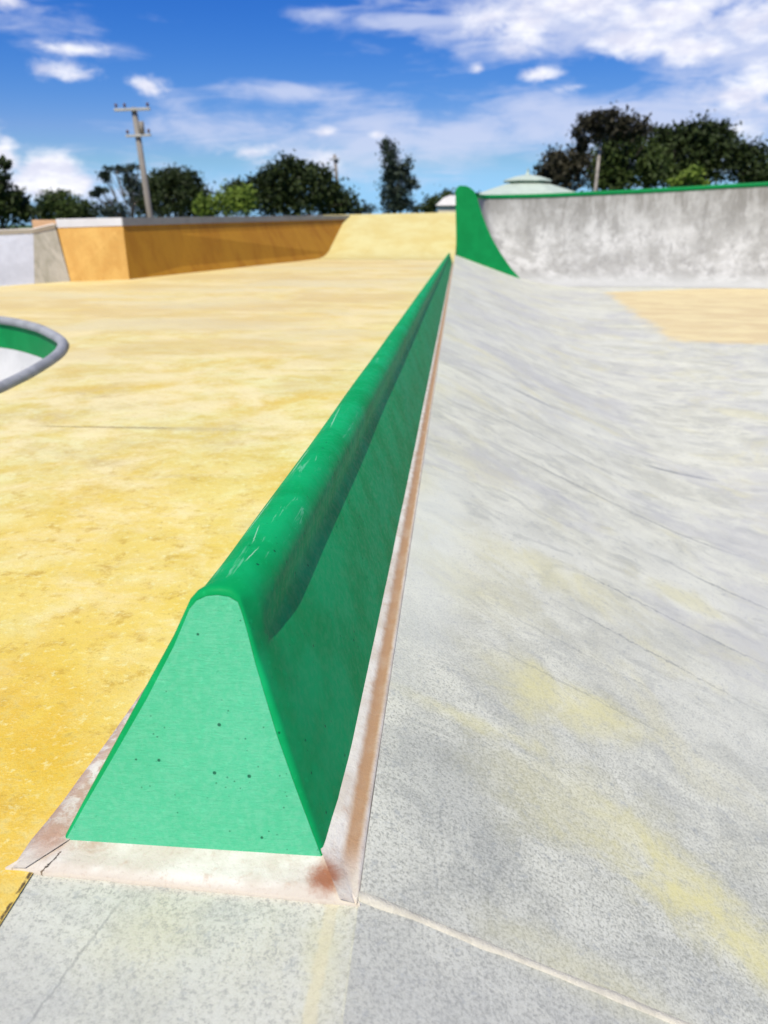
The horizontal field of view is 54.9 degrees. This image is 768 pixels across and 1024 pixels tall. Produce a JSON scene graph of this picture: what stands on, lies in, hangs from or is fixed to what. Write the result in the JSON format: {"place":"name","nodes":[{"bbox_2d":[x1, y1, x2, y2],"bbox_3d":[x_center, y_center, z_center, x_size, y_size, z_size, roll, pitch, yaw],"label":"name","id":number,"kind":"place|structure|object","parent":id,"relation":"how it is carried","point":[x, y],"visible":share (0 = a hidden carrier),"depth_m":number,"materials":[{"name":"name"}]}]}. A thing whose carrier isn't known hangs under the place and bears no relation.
{"place":"outdoors","nodes":[
{"label":"outdoors","id":0,"kind":"place"},
{"bbox_2d":[0,874,360,1023],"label":"concrete apron","id":1,"kind":"object","parent":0,"point":[77,951],"visible":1,"depth_m":1.00,"materials":[{"name":"grey concrete"}]},
{"bbox_2d":[0,225,372,800],"bbox_3d":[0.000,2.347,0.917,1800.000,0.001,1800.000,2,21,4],"label":"ground","id":2,"kind":"structure","parent":0,"point":[25,227],"depth_m":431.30,"materials":[{"name":"grey concrete"}]},
{"bbox_2d":[0,155,43,229],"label":"tree","id":3,"kind":"object","parent":2,"relation":"on","point":[17,205],"visible":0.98,"depth_m":40.16,"materials":[{"name":"green plant"}]},
{"bbox_2d":[27,187,101,227],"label":"tree","id":4,"kind":"object","parent":2,"relation":"on","point":[61,203],"visible":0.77,"depth_m":56.97,"materials":[{"name":"green plant"}]},
{"bbox_2d":[88,163,143,217],"bbox_3d":[-18.954,-21.483,53.007,4.827,6.484,3.167,2,21,4],"label":"tree","id":5,"kind":"object","parent":2,"relation":"on","point":[131,187],"visible":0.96,"depth_m":52.03,"materials":[{"name":"green plant"}]},
{"bbox_2d":[114,102,152,216],"bbox_3d":[-8.630,-11.072,26.540,1.265,6.352,0.327,2,21,4],"label":"utility pole","id":6,"kind":"object","parent":2,"relation":"on","point":[139,130],"visible":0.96,"depth_m":25.79,"materials":[{"name":"grey wood"}]},
{"bbox_2d":[120,162,215,216],"bbox_3d":[-17.789,-25.433,61.803,8.893,7.416,5.801,2,21,4],"label":"tree","id":7,"kind":"object","parent":2,"relation":"on","point":[175,189],"visible":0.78,"depth_m":60.89,"materials":[{"name":"green plant"}]},
{"bbox_2d":[189,179,262,216],"bbox_3d":[-10.018,-18.563,47.377,4.794,5.142,2.510,2,21,4],"label":"bush","id":8,"kind":"object","parent":2,"relation":"on","point":[232,201],"visible":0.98,"depth_m":46.72,"materials":[{"name":"green plant"}]},
{"bbox_2d":[220,149,364,215],"bbox_3d":[-6.668,-22.271,53.742,10.764,7.434,6.049,2,21,4],"label":"tree","id":9,"kind":"object","parent":2,"relation":"on","point":[287,181],"visible":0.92,"depth_m":52.69,"materials":[{"name":"green plant"}]},
{"bbox_2d":[330,154,339,180],"bbox_3d":[-3.563,-23.819,57.741,1.122,7.392,0.396,2,21,4],"label":"utility pole","id":10,"kind":"object","parent":2,"relation":"on","point":[335,163],"visible":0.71,"depth_m":56.61,"materials":[{"name":"grey wood"}]},
{"bbox_2d":[353,201,376,213],"bbox_3d":[-1.520,-21.511,56.286,2.027,4.126,1.406,2,21,4],"label":"bush","id":11,"kind":"object","parent":2,"relation":"on","point":[367,209],"visible":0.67,"depth_m":55.65,"materials":[{"name":"green plant"}]},
{"bbox_2d":[374,135,420,213],"bbox_3d":[0.870,-20.207,48.087,3.108,7.706,2.831,2,21,4],"label":"conifer","id":12,"kind":"object","parent":2,"relation":"on","point":[396,172],"visible":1,"depth_m":47.33,"materials":[{"name":"green plant"}]},
{"bbox_2d":[418,184,440,212],"bbox_3d":[2.787,-17.268,44.713,1.569,4.658,1.758,2,21,4],"label":"bush","id":13,"kind":"object","parent":2,"relation":"on","point":[429,205],"visible":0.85,"depth_m":44.13,"materials":[{"name":"green plant"}]},
{"bbox_2d":[435,184,455,204],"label":"tree","id":14,"kind":"object","parent":2,"relation":"on","point":[445,193],"visible":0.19,"depth_m":51.26,"materials":[{"name":"green plant"}]},
{"bbox_2d":[436,195,455,212],"bbox_3d":[3.123,-12.642,34.212,1.520,3.678,1.440,2,21,4],"label":"park hut","id":15,"kind":"object","parent":2,"relation":"on","point":[446,204],"visible":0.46,"depth_m":33.20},
{"bbox_2d":[479,169,573,194],"bbox_3d":[5.949,-12.060,31.393,4.910,4.645,4.911,2,21,4],"label":"gazebo","id":16,"kind":"object","parent":2,"relation":"on","point":[527,183],"visible":0.34,"depth_m":29.82,"materials":[{"name":"white metal"}]},
{"bbox_2d":[528,142,603,191],"bbox_3d":[10.904,-18.891,45.551,4.697,7.099,3.381,2,21,4],"label":"tree","id":17,"kind":"object","parent":2,"relation":"on","point":[558,167],"visible":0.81,"depth_m":44.31,"materials":[{"name":"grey plant"}]},
{"bbox_2d":[456,182,767,288],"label":"quarter pipe","id":18,"kind":"object","parent":2,"relation":"on","point":[710,236],"visible":0.92,"depth_m":21.38,"materials":[{"name":"concrete"}]},
{"bbox_2d":[566,101,657,190],"bbox_3d":[12.395,-18.229,41.557,4.873,8.739,2.846,2,21,4],"label":"gum tree","id":19,"kind":"object","parent":2,"relation":"on","point":[622,127],"visible":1,"depth_m":40.08,"materials":[{"name":"green plant"}]},
{"bbox_2d":[584,131,687,191],"bbox_3d":[16.105,-20.946,49.032,7.074,8.355,5.141,2,21,4],"label":"tree","id":20,"kind":"object","parent":2,"relation":"on","point":[621,166],"visible":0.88,"depth_m":47.45,"materials":[{"name":"green plant"}]},
{"bbox_2d":[666,161,711,186],"bbox_3d":[13.196,-12.742,32.642,1.882,5.015,1.004,10,23,23],"label":"bush","id":21,"kind":"object","parent":2,"relation":"on","point":[690,174],"visible":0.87,"depth_m":31.87,"materials":[{"name":"green plant"}]},
{"bbox_2d":[642,109,743,187],"bbox_3d":[21.096,-22.450,51.198,8.053,9.616,6.058,2,21,4],"label":"tree","id":22,"kind":"object","parent":2,"relation":"on","point":[694,142],"visible":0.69,"depth_m":49.39,"materials":[{"name":"green plant"}]},
{"bbox_2d":[717,133,767,183],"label":"tree","id":23,"kind":"object","parent":2,"relation":"on","point":[747,163],"visible":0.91,"depth_m":47.76,"materials":[{"name":"green plant"}]},
{"bbox_2d":[0,259,453,923],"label":"skatepark deck","id":24,"kind":"structure","parent":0,"point":[158,435],"depth_m":3.11,"materials":[{"name":"yellow concrete"}]},
{"bbox_2d":[0,316,67,392],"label":"skate bowl","id":25,"kind":"object","parent":24,"relation":"on","point":[39,342],"visible":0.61,"depth_m":7.10,"materials":[{"name":"green paint"}]},
{"bbox_2d":[0,223,69,285],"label":"pale ramp","id":26,"kind":"structure","parent":24,"relation":"on","point":[28,257],"depth_m":12.06,"materials":[{"name":"grey concrete"}]},
{"bbox_2d":[32,220,67,271],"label":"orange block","id":27,"kind":"structure","parent":24,"relation":"on","point":[37,223],"depth_m":14.14,"materials":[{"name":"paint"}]},
{"bbox_2d":[56,215,350,280],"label":"banked wall","id":28,"kind":"structure","parent":24,"relation":"on","point":[98,249],"depth_m":14.61,"materials":[{"name":"paint"}]},
{"bbox_2d":[5,253,453,906],"bbox_3d":[0.567,-2.968,9.557,0.547,0.421,18.419,2,21,5],"label":"grind ledge","id":29,"kind":"object","parent":24,"relation":"on","point":[191,779],"visible":1,"depth_m":1.17,"materials":[{"name":"green paint"}]},
{"bbox_2d":[319,212,455,259],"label":"bank","id":30,"kind":"structure","parent":24,"relation":"on","point":[414,236],"depth_m":21.72,"materials":[{"name":"yellow concrete"}]},
{"bbox_2d":[0,0,767,224],"label":"sky","id":31,"kind":"structure","parent":0,"point":[475,90],"materials":[{"name":"blue"}]},
{"bbox_2d":[408,190,480,212],"bbox_3d":[4.825,-22.434,57.593,6.271,4.905,1.420,2,21,4],"label":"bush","id":32,"kind":"object","parent":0,"point":[416,210],"visible":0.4,"depth_m":57.20,"materials":[{"name":"green plant"}]},
{"bbox_2d":[343,255,767,1023],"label":"concrete bank","id":33,"kind":"structure","parent":0,"point":[573,769],"depth_m":1.99,"materials":[{"name":"grey concrete"}]},
{"bbox_2d":[358,891,690,1023],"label":"joint filler","id":34,"kind":"object","parent":33,"relation":"on","point":[386,906],"visible":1,"depth_m":1.10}
]}

